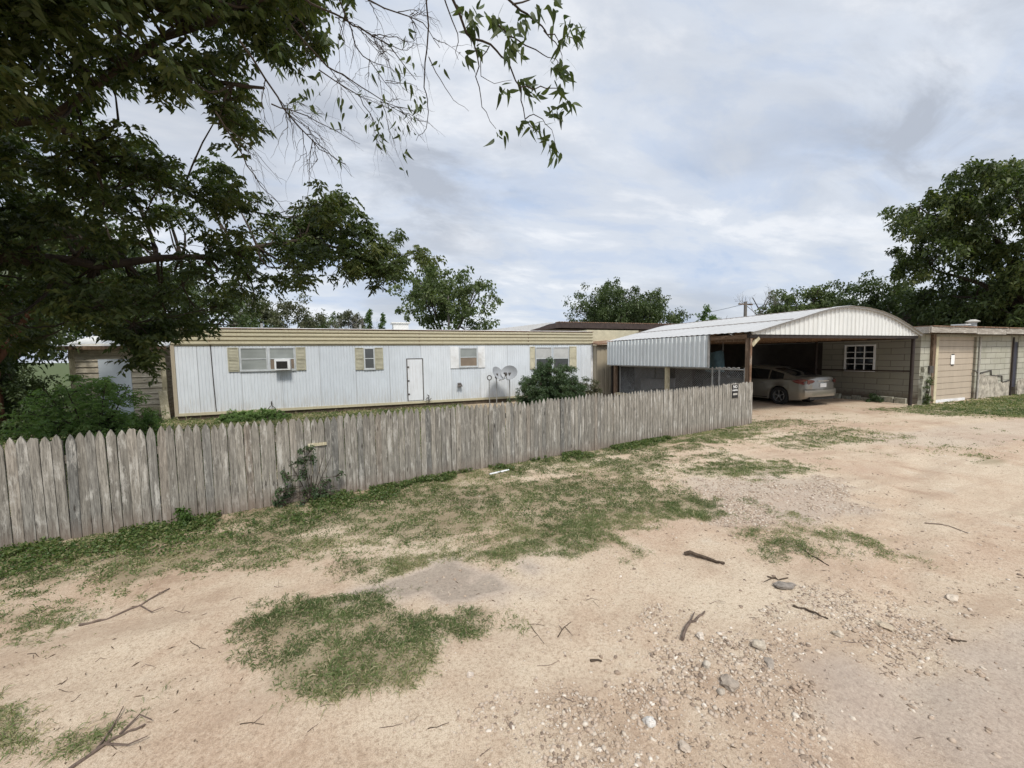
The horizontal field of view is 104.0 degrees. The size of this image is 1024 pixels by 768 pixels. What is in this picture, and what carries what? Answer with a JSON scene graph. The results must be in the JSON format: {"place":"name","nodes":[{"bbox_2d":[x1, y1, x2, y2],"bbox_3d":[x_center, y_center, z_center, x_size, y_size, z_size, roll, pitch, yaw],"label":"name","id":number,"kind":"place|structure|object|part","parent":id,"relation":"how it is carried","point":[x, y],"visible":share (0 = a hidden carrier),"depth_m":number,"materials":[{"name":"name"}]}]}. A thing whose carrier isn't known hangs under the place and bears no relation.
{"place":"outdoors","nodes":[
{"label":"outdoors","id":0,"kind":"place"},
{"bbox_2d":[0,363,1023,767],"bbox_3d":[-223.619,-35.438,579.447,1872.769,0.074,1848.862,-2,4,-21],"label":"ground","id":1,"kind":"structure","parent":0,"point":[212,713],"depth_m":2.94,"materials":[{"name":"beige soil"}]},
{"bbox_2d":[0,362,53,440],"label":"overgrown bush","id":2,"kind":"object","parent":1,"relation":"on","point":[14,396],"visible":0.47,"depth_m":10.57,"materials":[{"name":"green plant"}]},
{"bbox_2d":[0,303,58,395],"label":"yard tree","id":3,"kind":"object","parent":1,"relation":"on","point":[6,363],"visible":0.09,"depth_m":11.58,"materials":[{"name":"green plant"}]},
{"bbox_2d":[1,359,71,418],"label":"overgrown bush","id":4,"kind":"object","parent":1,"relation":"on","point":[39,384],"visible":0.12,"depth_m":14.01,"materials":[{"name":"green plant"}]},
{"bbox_2d":[1,238,118,373],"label":"yard tree","id":5,"kind":"object","parent":1,"relation":"on","point":[51,358],"visible":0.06,"depth_m":17.43,"materials":[{"name":"green plant"}]},
{"bbox_2d":[0,188,145,428],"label":"yard tree","id":6,"kind":"object","parent":1,"relation":"on","point":[131,252],"visible":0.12,"depth_m":10.88,"materials":[{"name":"green plant"}]},
{"bbox_2d":[0,374,165,459],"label":"feathery shrub","id":7,"kind":"object","parent":1,"relation":"on","point":[96,420],"visible":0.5,"depth_m":8.08,"materials":[{"name":"green plant"}]},
{"bbox_2d":[69,706,151,767],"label":"stick","id":8,"kind":"object","parent":1,"relation":"on","point":[98,747],"visible":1,"depth_m":2.10,"materials":[{"name":"brown wood"}]},
{"bbox_2d":[56,336,174,422],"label":"plank shed","id":9,"kind":"structure","parent":1,"relation":"on","point":[90,359],"depth_m":13.58,"materials":[{"name":"brown wood"}]},
{"bbox_2d":[98,359,133,414],"bbox_3d":[-13.394,0.176,13.552,0.840,2.030,0.038,-2,4,-21],"label":"door","id":10,"kind":"structure","parent":9,"relation":"in","point":[110,369],"depth_m":13.52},
{"bbox_2d":[78,588,169,625],"bbox_3d":[-2.993,1.802,3.170,0.555,0.044,0.345,-7,8,-58],"label":"stick","id":11,"kind":"object","parent":1,"relation":"on","point":[87,623],"visible":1,"depth_m":3.16,"materials":[{"name":"brown wood"}]},
{"bbox_2d":[114,406,175,443],"bbox_3d":[-8.223,1.071,9.021,1.226,1.191,1.178,1,4,26],"label":"feathery shrub","id":12,"kind":"object","parent":1,"relation":"on","point":[149,420],"visible":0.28,"depth_m":8.86,"materials":[{"name":"green plant"}]},
{"bbox_2d":[158,391,170,419],"bbox_3d":[-11.735,0.732,13.510,0.421,0.991,0.220,3,5,41],"label":"leaning plank","id":13,"kind":"object","parent":1,"relation":"on","point":[163,400],"visible":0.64,"depth_m":13.51,"materials":[{"name":"beige wood"}]},
{"bbox_2d":[57,237,277,342],"bbox_3d":[-17.594,-3.207,21.340,9.048,8.203,9.178,2,5,35],"label":"yard tree","id":14,"kind":"object","parent":1,"relation":"on","point":[248,319],"visible":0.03,"depth_m":21.06,"materials":[{"name":"green plant"}]},
{"bbox_2d":[165,505,192,527],"bbox_3d":[-4.034,1.641,4.864,0.296,0.302,0.283,-2,4,-21],"label":"leafy weed","id":15,"kind":"object","parent":1,"relation":"on","point":[183,514],"visible":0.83,"depth_m":4.84,"materials":[{"name":"green plant"}]},
{"bbox_2d":[214,408,291,422],"bbox_3d":[-8.467,1.058,13.124,2.228,0.601,0.924,-2,4,-21],"label":"hedge","id":16,"kind":"object","parent":1,"relation":"on","point":[259,415],"visible":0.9,"depth_m":12.96,"materials":[{"name":"green plant"}]},
{"bbox_2d":[211,293,328,327],"bbox_3d":[-22.193,-4.557,37.499,7.983,8.756,7.079,-1,4,3],"label":"shade tree","id":17,"kind":"object","parent":1,"relation":"on","point":[270,316],"visible":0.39,"depth_m":36.89,"materials":[{"name":"green plant"}]},
{"bbox_2d":[0,0,586,386],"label":"pecan tree","id":18,"kind":"object","parent":1,"relation":"on","point":[268,29],"visible":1,"depth_m":5.37,"materials":[{"name":"green plant"}]},
{"bbox_2d":[271,444,348,507],"bbox_3d":[-2.795,1.296,5.576,1.023,0.929,0.425,-2,4,-21],"label":"climbing shrub","id":19,"kind":"object","parent":1,"relation":"on","point":[315,491],"visible":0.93,"depth_m":5.50,"materials":[{"name":"green plant"}]},
{"bbox_2d":[297,311,344,328],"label":"tree","id":20,"kind":"object","parent":1,"relation":"on","point":[332,317],"visible":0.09,"depth_m":44.36,"materials":[{"name":"green plant"}]},
{"bbox_2d":[309,309,339,328],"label":"bare tree","id":21,"kind":"object","parent":1,"relation":"on","point":[327,322],"visible":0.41,"depth_m":43.17,"materials":[{"name":"green plant"}]},
{"bbox_2d":[0,435,672,578],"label":"ground cover","id":22,"kind":"object","parent":1,"relation":"on","point":[125,533],"visible":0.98,"depth_m":4.61,"materials":[{"name":"green plant"}]},
{"bbox_2d":[337,309,371,328],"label":"tree","id":23,"kind":"object","parent":1,"relation":"on","point":[345,316],"visible":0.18,"depth_m":44.55,"materials":[{"name":"green plant"}]},
{"bbox_2d":[336,314,375,328],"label":"bare tree","id":24,"kind":"object","parent":1,"relation":"on","point":[353,323],"visible":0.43,"depth_m":44.13,"materials":[{"name":"grey plant"}]},
{"bbox_2d":[363,310,372,328],"bbox_3d":[-11.521,-3.132,32.505,1.793,6.037,1.937,-2,4,-21],"label":"conifer","id":25,"kind":"object","parent":1,"relation":"on","point":[368,315],"visible":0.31,"depth_m":32.39,"materials":[{"name":"green plant"}]},
{"bbox_2d":[0,382,752,550],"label":"picket fence","id":26,"kind":"object","parent":1,"relation":"on","point":[38,506],"visible":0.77,"depth_m":5.53,"materials":[{"name":"grey wood"}]},
{"bbox_2d":[732,384,737,397],"bbox_3d":[5.961,0.191,10.688,0.260,0.360,0.009,-3,5,-30],"label":"fence sign","id":27,"kind":"object","parent":26,"relation":"attached to","point":[734,390],"visible":1,"depth_m":10.68,"materials":[{"name":"black plastic"}]},
{"bbox_2d":[377,312,385,328],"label":"conifer","id":28,"kind":"object","parent":1,"relation":"on","point":[381,325],"visible":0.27,"depth_m":32.91,"materials":[{"name":"green plant"}]},
{"bbox_2d":[170,322,592,420],"bbox_3d":[-4.279,-0.873,17.544,15.970,3.450,3.860,-2,4,-21],"label":"mobile home","id":29,"kind":"object","parent":1,"relation":"on","point":[400,364],"visible":0.82,"depth_m":15.05,"materials":[{"name":"white metal"}]},
{"bbox_2d":[239,347,268,371],"bbox_3d":[-8.914,-0.848,13.818,0.860,0.830,0.048,-2,4,-21],"label":"window","id":30,"kind":"structure","parent":29,"relation":"in","point":[252,359],"depth_m":13.82,"materials":[{"name":"glass"}]},
{"bbox_2d":[268,347,295,370],"bbox_3d":[-8.118,-0.881,14.127,0.850,0.830,0.048,-2,4,-21],"label":"window","id":31,"kind":"structure","parent":29,"relation":"in","point":[274,352],"depth_m":14.11,"materials":[{"name":"metal"}]},
{"bbox_2d":[274,359,290,369],"bbox_3d":[-8.032,-0.679,14.023,0.480,0.380,0.312,-2,4,-21],"label":"air conditioner","id":32,"kind":"object","parent":29,"relation":"attached to","point":[282,364],"visible":1,"depth_m":13.89,"materials":[{"name":"white paint"}]},
{"bbox_2d":[364,348,375,369],"bbox_3d":[-5.410,-0.952,15.177,0.420,0.830,0.048,-2,4,-21],"label":"window","id":33,"kind":"structure","parent":29,"relation":"in","point":[369,355],"depth_m":15.18,"materials":[{"name":"glass"}]},
{"bbox_2d":[406,358,423,400],"bbox_3d":[-3.831,-0.174,15.851,0.650,1.680,0.032,-2,4,-21],"label":"utility door","id":34,"kind":"structure","parent":29,"relation":"in","point":[414,366],"depth_m":15.85,"materials":[{"name":"metal"}]},
{"bbox_2d":[459,348,477,367],"bbox_3d":[-1.799,-1.095,16.576,0.810,0.820,0.048,-2,4,-21],"label":"window","id":35,"kind":"structure","parent":29,"relation":"in","point":[468,357],"depth_m":16.58,"materials":[{"name":"glass"}]},
{"bbox_2d":[535,347,551,368],"bbox_3d":[1.415,-1.128,17.834,0.810,1.040,0.033,-2,4,-21],"label":"window","id":36,"kind":"structure","parent":29,"relation":"in","point":[541,353],"depth_m":17.80,"materials":[{"name":"glass"}]},
{"bbox_2d":[553,347,568,369],"bbox_3d":[2.225,-1.161,18.148,0.810,1.040,0.033,-2,4,-21],"label":"window","id":37,"kind":"structure","parent":29,"relation":"in","point":[560,354],"depth_m":18.15,"materials":[{"name":"glass"}]},
{"bbox_2d":[386,263,503,329],"bbox_3d":[-4.581,-4.457,28.169,7.977,9.307,7.869,-2,4,-21],"label":"broadleaf tree","id":38,"kind":"object","parent":1,"relation":"on","point":[430,287],"visible":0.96,"depth_m":26.56,"materials":[{"name":"green plant"}]},
{"bbox_2d":[447,296,449,329],"bbox_3d":[-4.126,-2.711,26.265,0.178,6.056,0.178,-2,4,-21],"label":"utility pole","id":39,"kind":"object","parent":1,"relation":"on","point":[448,317],"visible":0.31,"depth_m":26.10,"materials":[{"name":"brown wood"}]},
{"bbox_2d":[467,671,473,678],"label":"rock","id":40,"kind":"object","parent":1,"relation":"on","point":[470,674],"visible":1,"depth_m":2.50,"materials":[{"name":"stone"}]},
{"bbox_2d":[487,375,491,404],"bbox_3d":[-0.916,0.265,16.309,0.219,1.260,0.067,-2,4,-21],"label":"dish mast","id":41,"kind":"object","parent":1,"relation":"on","point":[489,387],"visible":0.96,"depth_m":16.30,"materials":[{"name":"metal"}]},
{"bbox_2d":[489,469,508,474],"bbox_3d":[-0.216,1.501,6.819,0.400,0.032,0.032,-4,5,-37],"label":"white pipe","id":42,"kind":"object","parent":1,"relation":"on","point":[498,472],"visible":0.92,"depth_m":6.78,"materials":[{"name":"paint"}]},
{"bbox_2d":[493,367,506,403],"bbox_3d":[-0.540,0.085,16.393,0.597,1.597,0.587,-2,4,-21],"label":"satellite dish","id":43,"kind":"object","parent":1,"relation":"on","point":[497,372],"visible":0.94,"depth_m":16.49,"materials":[{"name":"grey paint"}]},
{"bbox_2d":[501,365,516,403],"bbox_3d":[-0.107,0.059,16.410,0.569,1.633,0.570,-2,4,-21],"label":"satellite dish","id":44,"kind":"object","parent":1,"relation":"on","point":[511,371],"visible":0.98,"depth_m":16.47,"materials":[{"name":"grey paint"}]},
{"bbox_2d":[0,394,1023,766],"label":"grass","id":45,"kind":"structure","parent":1,"relation":"on","point":[1008,406],"depth_m":4.32,"materials":[{"name":"green plant"}]},
{"bbox_2d":[3,421,1023,767],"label":"leaf litter","id":46,"kind":"object","parent":1,"relation":"on","point":[565,599],"visible":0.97,"depth_m":2.84,"materials":[{"name":"brown plant"}]},
{"bbox_2d":[507,356,588,405],"bbox_3d":[1.462,0.037,15.938,3.495,2.303,2.369,-2,4,-21],"label":"round bush","id":47,"kind":"object","parent":1,"relation":"on","point":[541,384],"visible":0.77,"depth_m":15.50,"materials":[{"name":"green plant"}]},
{"bbox_2d":[578,378,602,395],"bbox_3d":[3.198,0.364,16.307,1.376,1.289,1.091,-3,5,-34],"label":"round bush","id":48,"kind":"object","parent":1,"relation":"on","point":[592,390],"visible":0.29,"depth_m":16.26,"materials":[{"name":"green plant"}]},
{"bbox_2d":[590,659,601,661],"bbox_3d":[0.553,1.823,2.637,0.078,0.019,0.024,-1,4,1],"label":"stick","id":49,"kind":"object","parent":1,"relation":"on","point":[593,660],"visible":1,"depth_m":2.63,"materials":[{"name":"brown wood"}]},
{"bbox_2d":[582,330,638,396],"bbox_3d":[4.641,-1.111,20.672,3.150,3.200,3.980,-2,4,-21],"label":"entry enclosure","id":50,"kind":"object","parent":1,"relation":"on","point":[601,371],"visible":0.41,"depth_m":18.71,"materials":[{"name":"beige metal"}]},
{"bbox_2d":[563,276,693,323],"bbox_3d":[12.084,-6.157,41.792,12.907,10.372,12.523,-2,4,-21],"label":"live oak","id":51,"kind":"object","parent":1,"relation":"on","point":[651,308],"visible":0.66,"depth_m":38.63,"materials":[{"name":"green plant"}]},
{"bbox_2d":[642,716,655,727],"bbox_3d":[0.750,1.835,2.181,0.059,0.056,0.062,-3,4,-26],"label":"rock","id":52,"kind":"object","parent":1,"relation":"on","point":[650,721],"visible":1,"depth_m":2.16,"materials":[{"name":"stone"}]},
{"bbox_2d":[640,378,675,391],"bbox_3d":[6.352,0.225,17.433,1.340,0.940,0.695,-2,4,-17],"label":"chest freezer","id":53,"kind":"object","parent":1,"relation":"on","point":[653,382],"visible":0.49,"depth_m":17.11,"materials":[{"name":"metal"}]},
{"bbox_2d":[660,696,668,705],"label":"rock","id":54,"kind":"object","parent":1,"relation":"on","point":[664,701],"visible":1,"depth_m":2.29,"materials":[{"name":"stone"}]},
{"bbox_2d":[670,368,692,389],"bbox_3d":[7.767,-0.316,18.433,0.940,1.840,0.545,-2,4,-13],"label":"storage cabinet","id":55,"kind":"object","parent":1,"relation":"on","point":[682,378],"visible":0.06,"depth_m":18.20,"materials":[{"name":"metal"}]},
{"bbox_2d":[619,366,744,395],"bbox_3d":[5.726,0.153,14.497,0.052,1.610,6.009,-2,4,-21],"label":"chain link fence","id":56,"kind":"object","parent":1,"relation":"on","point":[699,384],"visible":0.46,"depth_m":14.31,"materials":[{"name":"silver metal"}]},
{"bbox_2d":[715,367,739,368],"bbox_3d":[6.578,-0.478,12.229,0.043,0.082,0.838,-2,4,-21],"label":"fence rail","id":57,"kind":"object","parent":56,"relation":"on","point":[728,368],"visible":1,"depth_m":12.15,"materials":[{"name":"metal"}]},
{"bbox_2d":[679,739,691,752],"bbox_3d":[0.878,1.850,2.036,0.050,0.040,0.063,-4,5,-39],"label":"rock","id":58,"kind":"object","parent":1,"relation":"on","point":[684,747],"visible":1,"depth_m":2.03,"materials":[{"name":"stone"}]},
{"bbox_2d":[680,611,705,640],"bbox_3d":[1.318,1.754,2.938,0.057,0.048,0.436,3,6,44],"label":"stick","id":59,"kind":"object","parent":1,"relation":"on","point":[687,625],"visible":1,"depth_m":2.90,"materials":[{"name":"brown wood"}]},
{"bbox_2d":[696,632,703,640],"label":"rock","id":60,"kind":"object","parent":1,"relation":"on","point":[700,636],"visible":1,"depth_m":2.79,"materials":[{"name":"stone"}]},
{"bbox_2d":[684,550,724,563],"bbox_3d":[1.871,1.692,3.900,0.370,0.065,0.054,2,5,37],"label":"stick","id":61,"kind":"object","parent":1,"relation":"on","point":[687,553],"visible":1,"depth_m":3.91,"materials":[{"name":"wood"}]},
{"bbox_2d":[703,660,710,668],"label":"rock","id":62,"kind":"object","parent":1,"relation":"on","point":[706,664],"visible":1,"depth_m":2.54,"materials":[{"name":"stone"}]},
{"bbox_2d":[695,304,728,333],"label":"tree","id":63,"kind":"object","parent":1,"relation":"on","point":[704,316],"visible":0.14,"depth_m":43.64,"materials":[{"name":"green plant"}]},
{"bbox_2d":[717,688,724,695],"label":"rock","id":64,"kind":"object","parent":1,"relation":"on","point":[721,691],"visible":1,"depth_m":2.34,"materials":[{"name":"stone"}]},
{"bbox_2d":[720,674,739,692],"bbox_3d":[1.307,1.796,2.404,0.108,0.066,0.108,-4,5,-36],"label":"rock","id":65,"kind":"object","parent":1,"relation":"on","point":[729,683],"visible":1,"depth_m":2.38,"materials":[{"name":"stone"}]},
{"bbox_2d":[738,301,752,316],"bbox_3d":[21.894,-4.280,37.648,1.800,6.870,0.356,-2,4,-21],"label":"utility pole","id":66,"kind":"object","parent":1,"relation":"on","point":[745,304],"visible":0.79,"depth_m":37.34,"materials":[{"name":"brown wood"}]},
{"bbox_2d":[733,286,784,314],"bbox_3d":[24.991,-5.493,39.609,4.784,8.790,7.237,0,4,18],"label":"bare tree","id":67,"kind":"object","parent":1,"relation":"on","point":[770,292],"visible":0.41,"depth_m":39.43,"materials":[{"name":"green plant"}]},
{"bbox_2d":[607,305,924,405],"bbox_3d":[9.371,-0.942,15.935,8.525,3.493,7.040,-2,4,-21],"label":"carport","id":68,"kind":"object","parent":1,"relation":"on","point":[688,345],"visible":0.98,"depth_m":13.75,"materials":[{"name":"white metal"}]},
{"bbox_2d":[705,351,724,372],"bbox_3d":[6.644,-1.050,13.091,0.108,1.358,0.660,-2,4,-21],"label":"hanging tarp","id":69,"kind":"object","parent":68,"relation":"hanging from","point":[717,359],"visible":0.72,"depth_m":13.00,"materials":[{"name":"teal fabric"}]},
{"bbox_2d":[764,656,773,669],"bbox_3d":[1.643,1.783,2.556,0.056,0.025,0.111,1,4,23],"label":"rock","id":70,"kind":"object","parent":1,"relation":"on","point":[769,661],"visible":1,"depth_m":2.55,"materials":[{"name":"stone"}]},
{"bbox_2d":[703,365,835,403],"bbox_3d":[10.594,-0.072,16.978,2.040,1.478,4.972,-2,4,-21],"label":"parked car","id":71,"kind":"object","parent":1,"relation":"on","point":[777,384],"visible":0.72,"depth_m":15.39,"materials":[{"name":"silver metal"}]},
{"bbox_3d":[9.691,-0.475,17.176,0.161,0.470,1.060,-2,4,-21],"label":"side window","id":72,"kind":"part","parent":71,"relation":"part of","materials":[{"name":"black glass"}]},
{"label":"side window","id":73,"kind":"part","parent":71,"relation":"part of","materials":[{"name":"black glass"}]},
{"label":"side window","id":74,"kind":"part","parent":71,"relation":"part of","materials":[{"name":"black glass"}]},
{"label":"rear window","id":75,"kind":"part","parent":71,"relation":"part of","materials":[{"name":"black glass"}]},
{"bbox_2d":[764,576,787,581],"bbox_3d":[2.300,1.716,3.534,0.265,0.028,0.083,-2,4,-14],"label":"stick","id":76,"kind":"object","parent":1,"relation":"on","point":[775,578],"visible":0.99,"depth_m":3.52,"materials":[{"name":"brown wood"}]},
{"bbox_2d":[773,581,795,589],"bbox_3d":[2.322,1.713,3.401,0.188,0.063,0.105,-1,4,-2],"label":"rock","id":77,"kind":"object","parent":1,"relation":"on","point":[781,585],"visible":1,"depth_m":3.37,"materials":[{"name":"stone"}]},
{"bbox_2d":[752,284,861,314],"bbox_3d":[28.890,-5.600,40.613,10.613,9.055,9.030,-2,4,-21],"label":"round tree","id":78,"kind":"object","parent":1,"relation":"on","point":[789,300],"visible":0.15,"depth_m":38.33,"materials":[{"name":"green plant"}]},
{"bbox_2d":[793,604,827,618],"bbox_3d":[2.280,1.738,3.057,0.026,0.034,0.222,-4,5,-41],"label":"stick","id":79,"kind":"object","parent":1,"relation":"on","point":[797,607],"visible":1,"depth_m":3.06,"materials":[{"name":"brown wood"}]},
{"bbox_2d":[831,630,843,637],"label":"rock","id":80,"kind":"object","parent":1,"relation":"on","point":[839,633],"visible":0.99,"depth_m":2.79,"materials":[{"name":"stone"}]},
{"bbox_2d":[809,269,938,315],"bbox_3d":[34.045,-5.435,36.979,14.910,9.087,11.834,-2,4,-21],"label":"round tree","id":81,"kind":"object","parent":1,"relation":"on","point":[863,288],"visible":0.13,"depth_m":34.10,"materials":[{"name":"green plant"}]},
{"bbox_2d":[865,392,883,402],"bbox_3d":[14.256,0.558,15.713,0.694,0.453,0.600,-5,5,-43],"label":"wall weed","id":82,"kind":"object","parent":1,"relation":"on","point":[874,398],"depth_m":15.69,"materials":[{"name":"green plant"}]},
{"bbox_2d":[874,620,895,630],"bbox_3d":[2.709,1.760,2.907,0.117,0.047,0.083,1,4,26],"label":"rock","id":83,"kind":"object","parent":1,"relation":"on","point":[885,625],"visible":1,"depth_m":2.89,"materials":[{"name":"stone"}]},
{"bbox_2d":[752,325,1023,404],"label":"block garage","id":84,"kind":"structure","parent":1,"relation":"on","point":[989,362],"depth_m":16.10,"materials":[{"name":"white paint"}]},
{"bbox_2d":[844,344,875,371],"bbox_3d":[14.244,-1.060,16.386,0.110,1.090,1.080,-2,4,-21],"label":"window","id":85,"kind":"structure","parent":84,"relation":"in","point":[862,357],"depth_m":16.38,"materials":[{"name":"white paint"}]},
{"bbox_2d":[922,376,933,404],"bbox_3d":[15.199,0.282,14.630,0.496,1.182,0.353,-2,4,-21],"label":"plant","id":86,"kind":"object","parent":84,"relation":"attached to","point":[927,395],"visible":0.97,"depth_m":14.58,"materials":[{"name":"green plant"}]},
{"bbox_2d":[951,354,954,365],"bbox_3d":[17.085,-0.938,15.503,0.260,0.450,0.008,-2,4,-21],"label":"paper notice","id":87,"kind":"object","parent":84,"relation":"attached to","point":[952,358],"visible":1,"depth_m":15.50,"materials":[{"name":"white paper"}]},
{"bbox_2d":[936,337,974,402],"bbox_3d":[17.266,-0.638,15.623,2.760,2.609,0.120,-2,4,-21],"label":"garage door","id":88,"kind":"structure","parent":84,"relation":"in","point":[954,382],"depth_m":15.64,"materials":[{"name":"white paint"}]},
{"bbox_2d":[952,324,970,325],"bbox_3d":[18.771,-2.396,16.731,0.440,0.200,0.440,-2,4,-21],"label":"roof box vent","id":89,"kind":"object","parent":84,"relation":"on","point":[961,324],"visible":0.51,"depth_m":16.60,"materials":[{"name":"white metal"}]},
{"bbox_2d":[966,319,979,325],"bbox_3d":[20.317,-2.592,17.643,0.477,0.500,0.477,-2,4,-21],"label":"roof vent pipe","id":90,"kind":"object","parent":84,"relation":"on","point":[973,322],"visible":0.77,"depth_m":17.54,"materials":[{"name":"metal"}]},
{"bbox_2d":[1012,342,1017,386],"bbox_3d":[21.670,-0.839,17.322,0.550,1.950,0.050,-2,4,-21],"label":"side door","id":91,"kind":"structure","parent":84,"relation":"in","point":[1016,343],"depth_m":17.35,"materials":[{"name":"grey metal"}]},
{"bbox_2d":[924,522,966,532],"bbox_3d":[4.891,1.604,4.503,0.097,0.020,0.337,-4,5,-35],"label":"stick","id":92,"kind":"object","parent":1,"relation":"on","point":[943,524],"visible":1,"depth_m":4.54,"materials":[{"name":"beige wood"}]},
{"bbox_2d":[874,273,1023,327],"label":"dark tree","id":93,"kind":"object","parent":1,"relation":"on","point":[933,313],"visible":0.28,"depth_m":28.31,"materials":[{"name":"green plant"}]},
{"bbox_2d":[877,155,1023,327],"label":"spreading tree","id":94,"kind":"object","parent":1,"relation":"on","point":[948,229],"visible":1,"depth_m":24.78,"materials":[{"name":"green plant"}]},
{"bbox_2d":[945,594,958,601],"bbox_3d":[3.560,1.726,3.235,0.125,0.041,0.072,-4,5,-37],"label":"rock","id":95,"kind":"object","parent":1,"relation":"on","point":[952,597],"visible":1,"depth_m":3.22,"materials":[{"name":"stone"}]},
{"bbox_2d":[948,638,966,641],"bbox_3d":[3.062,1.759,2.748,0.103,0.016,0.017,0,4,15],"label":"stick","id":96,"kind":"object","parent":1,"relation":"on","point":[951,639],"visible":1,"depth_m":2.75,"materials":[{"name":"brown wood"}]},
{"bbox_2d":[943,263,1022,326],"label":"dark tree","id":97,"kind":"object","parent":1,"relation":"on","point":[989,325],"visible":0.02,"depth_m":28.65,"materials":[{"name":"green plant"}]},
{"bbox_2d":[0,0,1023,363],"label":"sky","id":98,"kind":"structure","parent":0,"point":[715,151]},
{"bbox_2d":[491,321,669,344],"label":"back building","id":99,"kind":"structure","parent":0,"point":[574,326],"depth_m":27.73,"materials":[{"name":"beige metal"}]},
{"bbox_2d":[365,413,1023,767],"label":"gravel","id":100,"kind":"structure","parent":0,"point":[555,759],"depth_m":2.56,"materials":[{"name":"beige gravel"}]},
{"bbox_2d":[751,639,765,650],"bbox_3d":[1.664,1.760,2.696,0.085,0.065,0.076,3,5,41],"label":"rock","id":101,"kind":"object","parent":100,"relation":"on","point":[759,645],"visible":0.99,"depth_m":2.68,"materials":[{"name":"stone"}]},
{"bbox_2d":[790,684,800,693],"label":"rock","id":102,"kind":"object","parent":100,"relation":"on","point":[795,688],"visible":1,"depth_m":2.34,"materials":[{"name":"stone"}]}
]}

